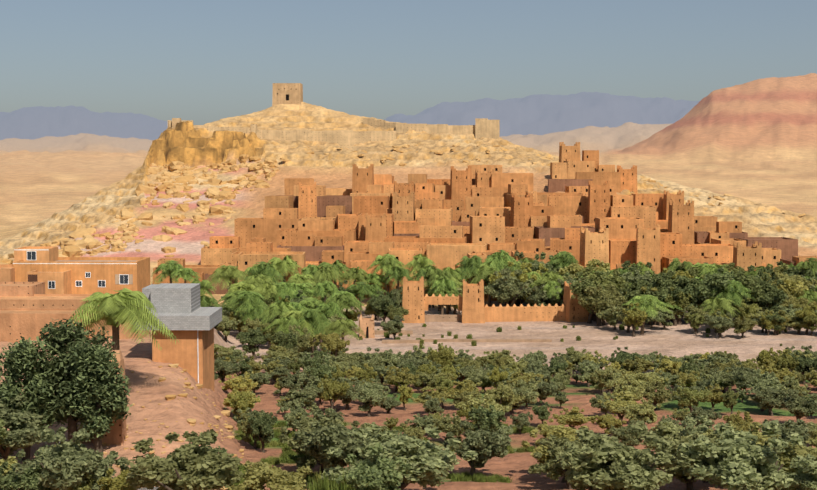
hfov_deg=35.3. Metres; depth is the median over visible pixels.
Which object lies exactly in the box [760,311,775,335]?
bank tree
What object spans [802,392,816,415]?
orchard tree
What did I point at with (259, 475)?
olive tree
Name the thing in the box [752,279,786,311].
bank tree
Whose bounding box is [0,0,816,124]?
sky
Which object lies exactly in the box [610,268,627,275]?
palm tree
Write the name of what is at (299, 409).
olive tree
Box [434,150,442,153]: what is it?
slope rock
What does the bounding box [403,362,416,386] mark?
orchard tree
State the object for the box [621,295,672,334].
palm tree
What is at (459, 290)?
olive tree
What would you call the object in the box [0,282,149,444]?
mud walls
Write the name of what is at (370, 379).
olive tree
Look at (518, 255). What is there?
olive tree
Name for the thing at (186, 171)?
boulder
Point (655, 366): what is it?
olive tree
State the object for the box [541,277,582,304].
olive tree
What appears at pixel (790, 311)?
olive tree
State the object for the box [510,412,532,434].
young olive tree
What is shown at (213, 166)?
boulder
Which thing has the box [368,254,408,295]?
palm tree
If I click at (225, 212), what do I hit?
boulder
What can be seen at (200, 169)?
boulder
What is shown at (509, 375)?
olive tree
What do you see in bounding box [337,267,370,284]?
palm tree
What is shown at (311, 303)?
palm tree
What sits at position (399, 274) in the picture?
palm tree
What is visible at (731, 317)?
olive tree
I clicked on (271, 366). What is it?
olive tree
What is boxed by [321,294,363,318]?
palm tree
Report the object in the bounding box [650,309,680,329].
olive tree
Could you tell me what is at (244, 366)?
orchard tree
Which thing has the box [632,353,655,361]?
olive tree
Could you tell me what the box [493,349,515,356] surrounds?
olive tree
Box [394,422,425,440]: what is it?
olive tree
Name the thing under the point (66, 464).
olive tree
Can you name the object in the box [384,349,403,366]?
olive tree
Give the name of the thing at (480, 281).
palm tree
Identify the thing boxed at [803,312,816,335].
bank tree
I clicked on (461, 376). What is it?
olive tree
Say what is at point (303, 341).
olive tree
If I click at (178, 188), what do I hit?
boulder
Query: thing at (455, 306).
bank tree
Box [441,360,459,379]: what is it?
orchard tree
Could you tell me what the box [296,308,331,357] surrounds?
palm tree
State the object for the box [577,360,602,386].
olive tree
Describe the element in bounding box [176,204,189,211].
boulder
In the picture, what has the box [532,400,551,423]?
orchard tree
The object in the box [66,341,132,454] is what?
eucalyptus tree
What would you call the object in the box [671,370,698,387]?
olive tree
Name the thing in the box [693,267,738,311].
bank tree
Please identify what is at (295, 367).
orchard tree
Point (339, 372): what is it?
orchard tree
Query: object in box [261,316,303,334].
palm tree
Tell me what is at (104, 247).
boulder
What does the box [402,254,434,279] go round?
palm tree
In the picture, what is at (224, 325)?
olive tree
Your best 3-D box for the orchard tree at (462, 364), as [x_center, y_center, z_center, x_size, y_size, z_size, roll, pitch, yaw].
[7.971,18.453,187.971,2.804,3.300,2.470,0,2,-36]
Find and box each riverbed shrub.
[466,334,472,338]
[471,340,476,345]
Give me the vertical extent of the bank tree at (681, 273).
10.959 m
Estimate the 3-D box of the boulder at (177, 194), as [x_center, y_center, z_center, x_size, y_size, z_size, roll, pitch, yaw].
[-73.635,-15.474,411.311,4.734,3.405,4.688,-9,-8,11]
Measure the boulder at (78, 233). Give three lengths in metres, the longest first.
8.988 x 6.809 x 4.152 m
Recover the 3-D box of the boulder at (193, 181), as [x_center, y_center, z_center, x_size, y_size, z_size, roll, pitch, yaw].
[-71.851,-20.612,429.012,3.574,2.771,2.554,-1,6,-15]
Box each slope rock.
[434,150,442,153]
[713,196,724,200]
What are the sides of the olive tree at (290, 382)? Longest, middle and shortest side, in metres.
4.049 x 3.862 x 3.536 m
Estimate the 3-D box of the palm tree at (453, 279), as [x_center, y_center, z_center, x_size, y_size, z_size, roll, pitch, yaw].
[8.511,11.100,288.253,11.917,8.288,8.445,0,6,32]
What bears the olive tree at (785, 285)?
on the terrain ground
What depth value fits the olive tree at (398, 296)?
277.09 m
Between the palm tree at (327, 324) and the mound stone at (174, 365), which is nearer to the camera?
the mound stone at (174, 365)
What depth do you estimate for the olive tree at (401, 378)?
172.41 m
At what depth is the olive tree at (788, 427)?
114.60 m
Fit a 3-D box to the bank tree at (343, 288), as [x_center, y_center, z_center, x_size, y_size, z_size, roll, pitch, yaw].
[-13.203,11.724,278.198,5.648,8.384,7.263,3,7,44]
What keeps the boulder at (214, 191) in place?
on the terrain ground
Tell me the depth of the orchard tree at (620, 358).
192.61 m
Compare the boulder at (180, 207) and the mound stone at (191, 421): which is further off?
the boulder at (180, 207)
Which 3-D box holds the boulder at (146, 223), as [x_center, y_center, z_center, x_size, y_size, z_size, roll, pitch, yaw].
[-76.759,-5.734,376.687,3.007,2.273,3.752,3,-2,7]
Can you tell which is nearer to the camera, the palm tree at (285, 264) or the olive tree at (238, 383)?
the olive tree at (238, 383)
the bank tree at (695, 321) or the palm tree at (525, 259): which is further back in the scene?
the palm tree at (525, 259)
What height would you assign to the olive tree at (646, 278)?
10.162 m
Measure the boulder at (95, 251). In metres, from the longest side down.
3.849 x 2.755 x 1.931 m
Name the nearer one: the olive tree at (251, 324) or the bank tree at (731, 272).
the olive tree at (251, 324)
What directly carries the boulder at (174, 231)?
on the terrain ground
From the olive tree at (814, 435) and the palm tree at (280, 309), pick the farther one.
the palm tree at (280, 309)
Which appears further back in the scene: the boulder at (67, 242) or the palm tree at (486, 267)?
the boulder at (67, 242)
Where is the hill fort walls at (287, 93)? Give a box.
[168,83,499,153]
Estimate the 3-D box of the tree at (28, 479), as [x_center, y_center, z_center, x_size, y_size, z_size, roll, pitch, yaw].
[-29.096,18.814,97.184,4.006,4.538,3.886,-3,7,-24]
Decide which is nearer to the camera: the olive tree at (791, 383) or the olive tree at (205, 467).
the olive tree at (205, 467)
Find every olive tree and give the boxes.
[13,427,102,489]
[125,429,242,489]
[214,315,240,340]
[214,344,235,360]
[214,356,240,382]
[218,374,257,391]
[219,303,240,319]
[223,390,260,417]
[225,460,313,489]
[229,311,250,331]
[229,347,246,362]
[232,407,264,435]
[236,414,260,449]
[237,354,264,373]
[241,318,262,345]
[241,369,270,393]
[256,350,297,362]
[261,344,293,360]
[262,356,290,378]
[263,359,283,381]
[270,366,292,378]
[271,330,318,351]
[274,378,281,394]
[274,388,317,408]
[276,403,311,431]
[277,396,288,412]
[278,370,307,389]
[278,415,359,473]
[286,346,302,362]
[288,325,310,352]
[291,351,311,369]
[291,407,370,471]
[294,373,308,388]
[296,404,351,464]
[297,376,323,400]
[299,365,309,374]
[302,340,319,352]
[314,332,349,357]
[318,354,339,364]
[318,379,327,404]
[320,424,477,489]
[324,356,356,374]
[327,314,350,337]
[331,348,365,365]
[333,377,357,385]
[335,412,344,421]
[337,378,361,409]
[344,363,377,380]
[349,360,367,369]
[351,384,388,416]
[351,421,394,433]
[354,378,390,393]
[360,347,383,359]
[363,302,376,319]
[363,352,400,378]
[364,365,392,384]
[364,431,381,441]
[365,378,385,390]
[380,315,404,339]
[380,366,408,391]
[380,393,400,413]
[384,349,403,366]
[384,368,413,387]
[385,417,398,430]
[387,367,418,386]
[391,289,402,306]
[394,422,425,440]
[398,353,436,372]
[404,413,434,430]
[407,345,432,364]
[409,372,435,392]
[411,386,454,412]
[417,364,440,374]
[422,394,445,413]
[424,371,454,386]
[425,346,457,364]
[428,412,442,426]
[433,413,466,435]
[443,380,478,398]
[443,419,510,474]
[447,288,462,314]
[450,352,466,366]
[450,364,474,381]
[450,390,479,403]
[454,393,509,416]
[455,349,476,359]
[456,357,483,370]
[464,364,508,392]
[464,379,481,390]
[477,350,505,365]
[480,382,524,417]
[484,268,537,306]
[487,368,515,385]
[488,353,514,367]
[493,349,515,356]
[493,424,515,439]
[501,358,527,376]
[503,250,524,271]
[503,384,536,413]
[506,371,547,387]
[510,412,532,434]
[511,372,527,378]
[511,379,539,409]
[516,352,547,369]
[521,425,589,482]
[522,286,557,305]
[523,361,545,372]
[526,262,552,272]
[526,350,543,363]
[526,366,555,383]
[528,376,557,405]
[528,434,583,488]
[537,418,565,438]
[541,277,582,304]
[542,278,566,305]
[546,461,644,489]
[550,352,573,362]
[550,371,570,390]
[550,378,566,394]
[552,406,592,427]
[553,369,572,390]
[554,391,568,408]
[556,420,695,489]
[559,261,612,276]
[562,274,585,281]
[562,346,590,373]
[562,359,574,370]
[564,259,609,274]
[571,285,627,325]
[572,372,578,382]
[574,360,602,370]
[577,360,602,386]
[580,350,605,363]
[580,368,621,393]
[588,287,625,324]
[589,392,614,414]
[590,366,624,392]
[590,414,625,436]
[595,355,609,368]
[596,305,628,329]
[598,391,640,420]
[602,379,649,400]
[603,359,626,369]
[603,368,626,372]
[608,419,646,445]
[609,307,646,332]
[614,372,650,400]
[617,398,661,423]
[619,269,652,281]
[621,311,651,332]
[621,356,653,373]
[621,370,640,377]
[622,276,633,283]
[622,285,660,325]
[632,274,675,288]
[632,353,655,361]
[633,419,704,449]
[638,381,675,409]
[641,372,668,386]
[645,307,658,327]
[649,351,663,366]
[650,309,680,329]
[650,359,688,376]
[650,431,720,489]
[652,362,671,372]
[656,355,678,362]
[656,370,678,386]
[659,415,681,423]
[662,301,699,324]
[666,384,700,408]
[669,357,686,368]
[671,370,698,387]
[672,407,689,424]
[676,405,721,425]
[676,419,816,489]
[677,371,699,387]
[678,414,714,482]
[679,354,702,363]
[679,421,780,445]
[683,305,710,332]
[690,352,709,359]
[690,360,709,374]
[695,377,719,390]
[696,354,730,367]
[697,372,719,383]
[700,383,723,409]
[704,311,733,337]
[707,351,738,363]
[707,367,735,392]
[708,358,726,368]
[708,362,744,372]
[711,310,735,331]
[722,410,752,430]
[725,361,760,390]
[728,358,762,371]
[731,304,759,319]
[732,317,758,337]
[732,366,759,389]
[736,388,748,402]
[743,388,776,410]
[746,377,788,390]
[747,307,773,332]
[749,419,808,446]
[751,296,777,311]
[752,312,768,332]
[752,388,796,415]
[753,369,777,379]
[761,272,808,297]
[763,263,816,291]
[763,354,781,372]
[765,310,788,334]
[765,368,796,383]
[768,436,816,489]
[777,349,791,356]
[778,304,801,330]
[780,290,816,308]
[780,389,816,419]
[781,375,808,390]
[783,453,816,489]
[784,314,806,333]
[785,346,812,356]
[787,385,810,396]
[789,269,806,274]
[794,370,806,381]
[795,350,811,357]
[796,422,816,446]
[800,367,816,386]
[804,345,816,357]
[805,370,816,385]
[811,431,816,447]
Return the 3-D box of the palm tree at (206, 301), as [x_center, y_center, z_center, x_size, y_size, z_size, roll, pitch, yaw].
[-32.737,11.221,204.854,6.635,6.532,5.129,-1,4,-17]
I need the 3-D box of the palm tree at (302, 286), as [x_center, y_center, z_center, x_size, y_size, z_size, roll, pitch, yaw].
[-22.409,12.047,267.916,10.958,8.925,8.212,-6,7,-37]
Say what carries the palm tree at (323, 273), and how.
on the terrain ground
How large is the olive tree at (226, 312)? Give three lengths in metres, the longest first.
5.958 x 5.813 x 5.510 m
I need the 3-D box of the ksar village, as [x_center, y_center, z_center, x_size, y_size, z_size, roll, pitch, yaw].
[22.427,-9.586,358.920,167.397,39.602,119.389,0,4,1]
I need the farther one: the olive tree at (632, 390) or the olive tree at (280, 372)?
the olive tree at (280, 372)
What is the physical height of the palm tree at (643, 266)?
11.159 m
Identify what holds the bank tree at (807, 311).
on the terrain ground
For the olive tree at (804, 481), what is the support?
on the terrain ground
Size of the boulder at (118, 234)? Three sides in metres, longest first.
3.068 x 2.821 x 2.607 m
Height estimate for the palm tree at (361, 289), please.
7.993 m
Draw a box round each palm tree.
[67,288,179,349]
[151,260,191,283]
[172,268,201,282]
[191,278,215,297]
[200,295,222,314]
[208,265,247,290]
[219,293,236,303]
[220,290,266,311]
[222,290,266,324]
[227,282,263,295]
[239,305,272,323]
[243,276,273,288]
[244,261,283,283]
[245,264,273,277]
[245,273,271,283]
[253,281,277,300]
[257,301,296,324]
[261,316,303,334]
[264,282,305,302]
[268,279,307,300]
[269,255,301,281]
[269,310,329,336]
[282,282,315,300]
[286,302,306,310]
[288,273,314,283]
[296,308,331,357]
[299,297,333,315]
[300,264,336,283]
[305,283,327,302]
[307,321,328,350]
[308,281,339,301]
[311,265,343,282]
[316,302,348,319]
[317,260,350,286]
[320,319,364,340]
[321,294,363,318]
[324,291,364,318]
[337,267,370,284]
[347,282,377,314]
[356,273,389,299]
[363,284,386,314]
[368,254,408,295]
[380,266,411,289]
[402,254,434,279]
[409,265,437,307]
[424,269,462,310]
[424,277,462,310]
[427,278,459,314]
[429,275,457,305]
[430,286,461,313]
[441,267,468,306]
[455,255,486,283]
[466,261,502,306]
[471,273,487,302]
[481,250,517,305]
[514,257,533,303]
[524,271,540,305]
[530,271,564,293]
[542,281,563,302]
[548,251,579,268]
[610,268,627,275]
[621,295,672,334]
[622,261,652,274]
[659,299,682,325]
[662,258,692,272]
[690,262,717,276]
[698,297,740,332]
[699,268,724,276]
[709,263,730,273]
[713,280,755,306]
[745,266,764,275]
[747,270,757,275]
[794,257,816,277]
[794,289,816,305]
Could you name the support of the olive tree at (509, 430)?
on the terrain ground
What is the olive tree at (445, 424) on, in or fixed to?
on the terrain ground
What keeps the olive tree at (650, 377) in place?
on the terrain ground
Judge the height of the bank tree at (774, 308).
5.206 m
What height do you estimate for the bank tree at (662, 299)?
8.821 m
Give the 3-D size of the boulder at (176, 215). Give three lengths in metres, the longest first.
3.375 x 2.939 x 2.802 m
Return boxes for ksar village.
[153,142,816,302]
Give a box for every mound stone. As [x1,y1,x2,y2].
[165,395,176,399]
[168,364,178,367]
[187,418,195,423]
[221,410,229,416]
[225,425,232,430]
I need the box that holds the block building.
[134,283,221,329]
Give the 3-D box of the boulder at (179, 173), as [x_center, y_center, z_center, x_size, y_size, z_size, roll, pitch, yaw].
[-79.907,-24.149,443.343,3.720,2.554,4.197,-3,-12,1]
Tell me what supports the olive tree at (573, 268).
on the terrain ground
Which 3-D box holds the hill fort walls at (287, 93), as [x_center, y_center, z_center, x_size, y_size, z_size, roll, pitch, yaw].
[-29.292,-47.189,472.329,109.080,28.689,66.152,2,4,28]
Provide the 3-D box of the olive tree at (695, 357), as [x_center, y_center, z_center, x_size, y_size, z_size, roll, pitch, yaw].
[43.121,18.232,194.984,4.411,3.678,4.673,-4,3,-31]
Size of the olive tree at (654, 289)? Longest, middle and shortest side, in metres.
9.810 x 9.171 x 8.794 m
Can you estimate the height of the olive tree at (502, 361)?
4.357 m
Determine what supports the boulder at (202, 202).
on the terrain ground
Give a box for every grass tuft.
[266,439,278,446]
[266,456,280,464]
[279,452,289,456]
[279,457,289,462]
[282,443,291,448]
[282,447,291,452]
[284,449,296,455]
[287,458,296,463]
[449,471,464,481]
[459,476,469,481]
[471,472,487,481]
[477,476,486,481]
[490,473,502,480]
[498,476,513,482]
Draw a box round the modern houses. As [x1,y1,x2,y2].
[0,246,213,390]
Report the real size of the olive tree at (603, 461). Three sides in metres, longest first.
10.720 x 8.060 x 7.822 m
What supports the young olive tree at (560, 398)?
on the terrain ground
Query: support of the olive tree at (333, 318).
on the terrain ground
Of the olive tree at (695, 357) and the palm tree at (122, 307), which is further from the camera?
the olive tree at (695, 357)
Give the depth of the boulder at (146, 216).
380.57 m
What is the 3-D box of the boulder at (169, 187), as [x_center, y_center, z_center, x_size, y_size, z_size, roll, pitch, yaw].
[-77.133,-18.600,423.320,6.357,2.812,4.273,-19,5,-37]
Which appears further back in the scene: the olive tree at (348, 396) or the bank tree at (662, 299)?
the bank tree at (662, 299)
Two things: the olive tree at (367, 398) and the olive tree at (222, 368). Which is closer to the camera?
the olive tree at (367, 398)
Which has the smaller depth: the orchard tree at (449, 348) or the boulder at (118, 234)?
the orchard tree at (449, 348)
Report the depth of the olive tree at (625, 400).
146.62 m
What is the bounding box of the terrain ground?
[0,73,816,489]
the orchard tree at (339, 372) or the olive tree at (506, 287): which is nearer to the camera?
the orchard tree at (339, 372)
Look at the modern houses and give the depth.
191.12 m
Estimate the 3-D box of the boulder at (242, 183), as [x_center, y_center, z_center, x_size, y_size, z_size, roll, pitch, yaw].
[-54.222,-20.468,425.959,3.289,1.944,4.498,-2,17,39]
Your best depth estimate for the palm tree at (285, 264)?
296.79 m
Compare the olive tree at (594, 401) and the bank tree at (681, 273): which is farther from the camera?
the bank tree at (681, 273)
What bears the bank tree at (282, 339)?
on the terrain ground
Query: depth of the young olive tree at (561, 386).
171.13 m
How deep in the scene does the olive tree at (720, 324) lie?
243.27 m
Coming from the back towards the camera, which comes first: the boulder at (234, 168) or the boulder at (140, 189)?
the boulder at (234, 168)
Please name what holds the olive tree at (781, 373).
on the terrain ground
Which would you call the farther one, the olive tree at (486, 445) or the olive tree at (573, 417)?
the olive tree at (573, 417)
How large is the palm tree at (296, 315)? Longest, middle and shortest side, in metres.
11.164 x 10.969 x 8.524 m
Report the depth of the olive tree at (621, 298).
262.14 m
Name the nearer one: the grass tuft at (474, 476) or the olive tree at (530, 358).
the grass tuft at (474, 476)
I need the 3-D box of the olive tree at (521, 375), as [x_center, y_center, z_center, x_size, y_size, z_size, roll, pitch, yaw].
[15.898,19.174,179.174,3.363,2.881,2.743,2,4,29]
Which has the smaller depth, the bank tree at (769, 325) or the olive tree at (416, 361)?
the olive tree at (416, 361)
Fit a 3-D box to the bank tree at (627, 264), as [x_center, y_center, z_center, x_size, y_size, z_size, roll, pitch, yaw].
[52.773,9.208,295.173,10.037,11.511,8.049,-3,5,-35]
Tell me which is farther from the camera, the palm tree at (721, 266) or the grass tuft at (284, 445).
the palm tree at (721, 266)
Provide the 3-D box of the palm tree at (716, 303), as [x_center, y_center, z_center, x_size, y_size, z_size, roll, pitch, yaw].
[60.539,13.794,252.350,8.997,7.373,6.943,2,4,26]
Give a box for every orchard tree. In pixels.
[165,434,226,470]
[227,388,252,415]
[232,358,251,375]
[247,410,277,452]
[286,359,302,374]
[301,355,322,368]
[305,358,336,381]
[312,346,330,363]
[317,373,349,408]
[331,364,348,379]
[335,443,411,489]
[354,367,376,384]
[397,385,413,410]
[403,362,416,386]
[416,362,437,383]
[428,347,454,367]
[432,376,452,408]
[435,343,453,352]
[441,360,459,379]
[454,360,468,367]
[456,405,478,429]
[468,405,506,433]
[487,367,507,388]
[501,365,517,385]
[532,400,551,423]
[545,357,567,375]
[608,353,627,369]
[611,347,639,365]
[673,382,711,415]
[679,357,704,375]
[720,386,741,413]
[756,347,778,369]
[771,349,799,371]
[791,350,816,383]
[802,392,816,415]
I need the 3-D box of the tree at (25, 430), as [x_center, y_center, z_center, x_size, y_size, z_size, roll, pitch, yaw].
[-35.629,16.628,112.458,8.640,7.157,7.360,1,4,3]
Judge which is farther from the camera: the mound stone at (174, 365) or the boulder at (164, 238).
the boulder at (164, 238)
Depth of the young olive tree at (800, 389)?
165.00 m
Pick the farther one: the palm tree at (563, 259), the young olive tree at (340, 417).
the palm tree at (563, 259)
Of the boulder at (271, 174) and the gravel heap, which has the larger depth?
the boulder at (271, 174)
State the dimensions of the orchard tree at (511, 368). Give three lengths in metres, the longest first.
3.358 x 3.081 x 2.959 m
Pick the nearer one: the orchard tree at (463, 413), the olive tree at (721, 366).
the orchard tree at (463, 413)
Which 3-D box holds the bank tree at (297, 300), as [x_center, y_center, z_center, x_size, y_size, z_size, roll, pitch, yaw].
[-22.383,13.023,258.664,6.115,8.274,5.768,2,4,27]
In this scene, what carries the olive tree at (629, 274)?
on the terrain ground
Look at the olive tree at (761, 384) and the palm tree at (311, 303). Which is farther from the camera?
the palm tree at (311, 303)
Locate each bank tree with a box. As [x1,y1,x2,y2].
[236,327,269,359]
[252,312,272,323]
[258,323,274,346]
[259,298,275,307]
[270,330,298,349]
[285,290,309,302]
[336,280,358,311]
[343,307,360,321]
[367,291,389,320]
[371,294,399,323]
[386,286,402,305]
[387,305,408,320]
[424,286,437,307]
[454,293,461,314]
[489,261,536,305]
[526,262,548,305]
[532,252,556,271]
[534,266,558,274]
[540,255,562,268]
[548,266,569,276]
[569,271,606,323]
[580,266,625,322]
[621,261,653,275]
[622,280,647,307]
[622,303,647,336]
[632,274,677,324]
[647,289,666,324]
[653,270,694,320]
[663,268,693,281]
[664,287,691,325]
[668,277,698,324]
[669,263,703,276]
[686,313,704,334]
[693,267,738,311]
[694,287,704,308]
[709,309,729,334]
[724,271,733,277]
[725,262,754,274]
[729,295,753,321]
[734,266,769,282]
[734,271,769,303]
[735,298,758,319]
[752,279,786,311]
[758,261,796,281]
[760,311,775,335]
[765,311,785,334]
[766,303,784,311]
[789,280,812,301]
[794,304,816,334]
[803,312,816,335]
[806,269,816,283]
[806,270,816,285]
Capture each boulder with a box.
[0,258,12,263]
[52,237,69,243]
[60,239,75,246]
[62,245,81,256]
[69,227,95,238]
[74,240,87,248]
[81,235,97,242]
[86,241,100,249]
[92,249,105,253]
[97,244,109,249]
[111,243,118,247]
[111,248,124,251]
[113,232,122,236]
[117,226,126,231]
[118,243,126,248]
[120,209,134,216]
[120,235,134,240]
[121,216,131,220]
[123,231,134,235]
[127,218,137,223]
[129,227,138,231]
[135,184,157,195]
[137,212,152,219]
[141,221,152,225]
[147,168,156,174]
[152,234,172,241]
[155,175,165,181]
[155,176,172,180]
[155,182,169,191]
[157,193,172,198]
[161,171,176,175]
[161,172,172,176]
[161,226,169,232]
[161,246,175,252]
[162,202,172,207]
[166,184,181,188]
[166,227,186,234]
[168,161,183,171]
[171,214,181,218]
[173,170,181,175]
[173,185,183,190]
[173,191,184,197]
[175,175,194,182]
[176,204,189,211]
[182,170,191,174]
[188,179,197,183]
[190,192,199,199]
[192,215,207,219]
[194,167,210,170]
[195,207,203,211]
[196,200,209,205]
[198,174,216,179]
[199,205,208,210]
[205,188,220,196]
[208,163,217,168]
[208,178,221,185]
[209,199,222,202]
[209,205,231,215]
[216,194,235,199]
[219,190,230,195]
[220,167,231,171]
[222,159,235,164]
[222,210,234,214]
[227,179,241,183]
[230,165,238,171]
[238,154,248,162]
[239,180,249,184]
[248,176,255,181]
[249,156,260,160]
[253,166,261,172]
[255,182,269,187]
[264,157,277,164]
[265,172,275,177]
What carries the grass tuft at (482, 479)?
on the terrain ground
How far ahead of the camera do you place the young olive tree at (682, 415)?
146.74 m
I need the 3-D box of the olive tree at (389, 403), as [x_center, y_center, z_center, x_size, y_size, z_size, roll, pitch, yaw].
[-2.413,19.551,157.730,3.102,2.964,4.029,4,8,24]
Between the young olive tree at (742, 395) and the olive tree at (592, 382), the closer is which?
the young olive tree at (742, 395)
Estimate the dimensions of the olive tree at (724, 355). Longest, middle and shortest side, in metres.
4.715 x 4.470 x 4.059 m
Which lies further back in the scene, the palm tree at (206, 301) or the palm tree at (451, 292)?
the palm tree at (451, 292)
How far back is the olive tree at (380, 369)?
181.71 m
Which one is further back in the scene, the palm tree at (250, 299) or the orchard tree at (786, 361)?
the palm tree at (250, 299)
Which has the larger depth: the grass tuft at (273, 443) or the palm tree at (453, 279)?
the palm tree at (453, 279)
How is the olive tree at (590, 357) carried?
on the terrain ground
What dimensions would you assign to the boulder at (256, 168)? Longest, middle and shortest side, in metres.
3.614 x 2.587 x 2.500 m
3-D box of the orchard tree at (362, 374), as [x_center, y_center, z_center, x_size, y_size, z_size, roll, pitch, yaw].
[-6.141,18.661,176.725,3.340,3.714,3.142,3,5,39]
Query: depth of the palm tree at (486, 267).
295.09 m
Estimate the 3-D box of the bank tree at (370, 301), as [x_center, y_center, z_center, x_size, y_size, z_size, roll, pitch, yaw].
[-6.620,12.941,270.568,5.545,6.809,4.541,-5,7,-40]
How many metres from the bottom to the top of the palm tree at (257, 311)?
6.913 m
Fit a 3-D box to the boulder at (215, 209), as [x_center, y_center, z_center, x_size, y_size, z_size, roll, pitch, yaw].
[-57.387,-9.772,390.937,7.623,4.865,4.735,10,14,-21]
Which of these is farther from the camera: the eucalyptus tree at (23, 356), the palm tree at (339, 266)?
the palm tree at (339, 266)
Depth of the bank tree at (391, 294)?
280.16 m
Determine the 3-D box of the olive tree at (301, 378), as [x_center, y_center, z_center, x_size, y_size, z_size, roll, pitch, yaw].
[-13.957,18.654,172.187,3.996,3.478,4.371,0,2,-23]
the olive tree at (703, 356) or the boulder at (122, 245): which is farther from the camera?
the boulder at (122, 245)
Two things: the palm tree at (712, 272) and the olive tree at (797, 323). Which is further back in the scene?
the palm tree at (712, 272)
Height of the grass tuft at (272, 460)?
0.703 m
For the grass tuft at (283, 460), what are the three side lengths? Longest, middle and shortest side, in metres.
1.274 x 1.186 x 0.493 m
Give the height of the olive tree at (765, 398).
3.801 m
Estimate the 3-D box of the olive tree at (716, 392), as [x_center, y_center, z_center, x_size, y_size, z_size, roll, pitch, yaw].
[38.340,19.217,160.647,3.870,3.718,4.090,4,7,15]
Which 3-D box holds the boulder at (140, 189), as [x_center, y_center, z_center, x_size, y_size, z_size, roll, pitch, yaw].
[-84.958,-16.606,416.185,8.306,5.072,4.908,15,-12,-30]
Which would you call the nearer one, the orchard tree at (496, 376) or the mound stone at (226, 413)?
the mound stone at (226, 413)
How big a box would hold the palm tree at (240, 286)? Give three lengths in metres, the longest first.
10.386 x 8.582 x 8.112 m
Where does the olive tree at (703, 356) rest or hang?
on the terrain ground
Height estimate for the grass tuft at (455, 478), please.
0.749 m
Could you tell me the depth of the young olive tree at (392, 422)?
142.12 m
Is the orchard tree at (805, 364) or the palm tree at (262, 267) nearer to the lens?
the orchard tree at (805, 364)
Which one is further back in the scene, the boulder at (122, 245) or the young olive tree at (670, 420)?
the boulder at (122, 245)
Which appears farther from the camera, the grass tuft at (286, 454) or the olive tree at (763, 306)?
the olive tree at (763, 306)
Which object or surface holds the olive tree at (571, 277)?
on the terrain ground
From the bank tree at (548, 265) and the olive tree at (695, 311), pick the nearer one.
the olive tree at (695, 311)
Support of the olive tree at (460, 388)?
on the terrain ground
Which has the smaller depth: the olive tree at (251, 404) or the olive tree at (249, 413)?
the olive tree at (249, 413)
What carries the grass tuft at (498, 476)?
on the terrain ground
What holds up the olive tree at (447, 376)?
on the terrain ground
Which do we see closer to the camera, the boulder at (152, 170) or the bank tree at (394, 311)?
the bank tree at (394, 311)
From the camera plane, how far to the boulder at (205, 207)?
393.19 m
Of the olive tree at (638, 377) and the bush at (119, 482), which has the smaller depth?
the bush at (119, 482)
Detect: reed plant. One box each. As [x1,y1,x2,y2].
[304,473,336,489]
[312,466,351,489]
[317,470,356,489]
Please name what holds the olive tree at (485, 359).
on the terrain ground
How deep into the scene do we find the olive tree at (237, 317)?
245.48 m
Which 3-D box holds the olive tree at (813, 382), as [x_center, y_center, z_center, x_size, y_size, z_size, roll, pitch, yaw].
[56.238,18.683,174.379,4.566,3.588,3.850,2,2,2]
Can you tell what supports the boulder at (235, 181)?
on the terrain ground
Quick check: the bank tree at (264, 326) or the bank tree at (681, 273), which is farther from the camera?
the bank tree at (681, 273)
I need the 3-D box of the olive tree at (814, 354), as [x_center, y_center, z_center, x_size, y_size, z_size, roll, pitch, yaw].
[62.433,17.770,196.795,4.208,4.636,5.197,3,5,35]
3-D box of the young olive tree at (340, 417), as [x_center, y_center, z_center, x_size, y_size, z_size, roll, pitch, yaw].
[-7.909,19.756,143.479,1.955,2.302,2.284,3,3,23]
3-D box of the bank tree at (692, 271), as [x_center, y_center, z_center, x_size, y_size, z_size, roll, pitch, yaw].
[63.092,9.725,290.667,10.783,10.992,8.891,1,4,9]
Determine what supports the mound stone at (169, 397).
on the terrain ground
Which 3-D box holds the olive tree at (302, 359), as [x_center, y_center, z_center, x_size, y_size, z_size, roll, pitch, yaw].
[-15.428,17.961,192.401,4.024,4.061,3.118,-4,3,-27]
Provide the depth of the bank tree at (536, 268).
289.38 m
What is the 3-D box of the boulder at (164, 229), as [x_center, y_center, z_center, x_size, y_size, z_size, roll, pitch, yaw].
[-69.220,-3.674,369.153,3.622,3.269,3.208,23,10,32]
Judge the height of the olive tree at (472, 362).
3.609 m
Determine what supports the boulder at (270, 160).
on the terrain ground
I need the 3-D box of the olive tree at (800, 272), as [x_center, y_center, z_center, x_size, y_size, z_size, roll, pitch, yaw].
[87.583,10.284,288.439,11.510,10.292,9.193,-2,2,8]
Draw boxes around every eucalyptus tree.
[0,335,57,460]
[39,318,114,441]
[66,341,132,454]
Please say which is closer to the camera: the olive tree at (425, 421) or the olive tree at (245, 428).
the olive tree at (245, 428)
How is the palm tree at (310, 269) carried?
on the terrain ground
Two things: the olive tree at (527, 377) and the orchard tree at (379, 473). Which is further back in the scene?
the olive tree at (527, 377)
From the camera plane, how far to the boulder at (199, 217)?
383.35 m
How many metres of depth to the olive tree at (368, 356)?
192.25 m
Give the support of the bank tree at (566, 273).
on the terrain ground
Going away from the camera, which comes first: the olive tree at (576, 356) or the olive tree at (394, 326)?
the olive tree at (576, 356)
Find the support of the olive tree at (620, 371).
on the terrain ground
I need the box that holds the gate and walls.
[353,277,589,342]
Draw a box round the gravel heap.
[137,487,157,489]
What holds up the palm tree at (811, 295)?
on the terrain ground
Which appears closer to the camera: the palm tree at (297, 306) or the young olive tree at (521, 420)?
the young olive tree at (521, 420)
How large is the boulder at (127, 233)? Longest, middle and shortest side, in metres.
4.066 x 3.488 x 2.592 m
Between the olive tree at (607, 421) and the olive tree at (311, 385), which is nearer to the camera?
the olive tree at (607, 421)
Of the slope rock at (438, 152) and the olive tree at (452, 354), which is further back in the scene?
the slope rock at (438, 152)
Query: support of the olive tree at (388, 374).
on the terrain ground

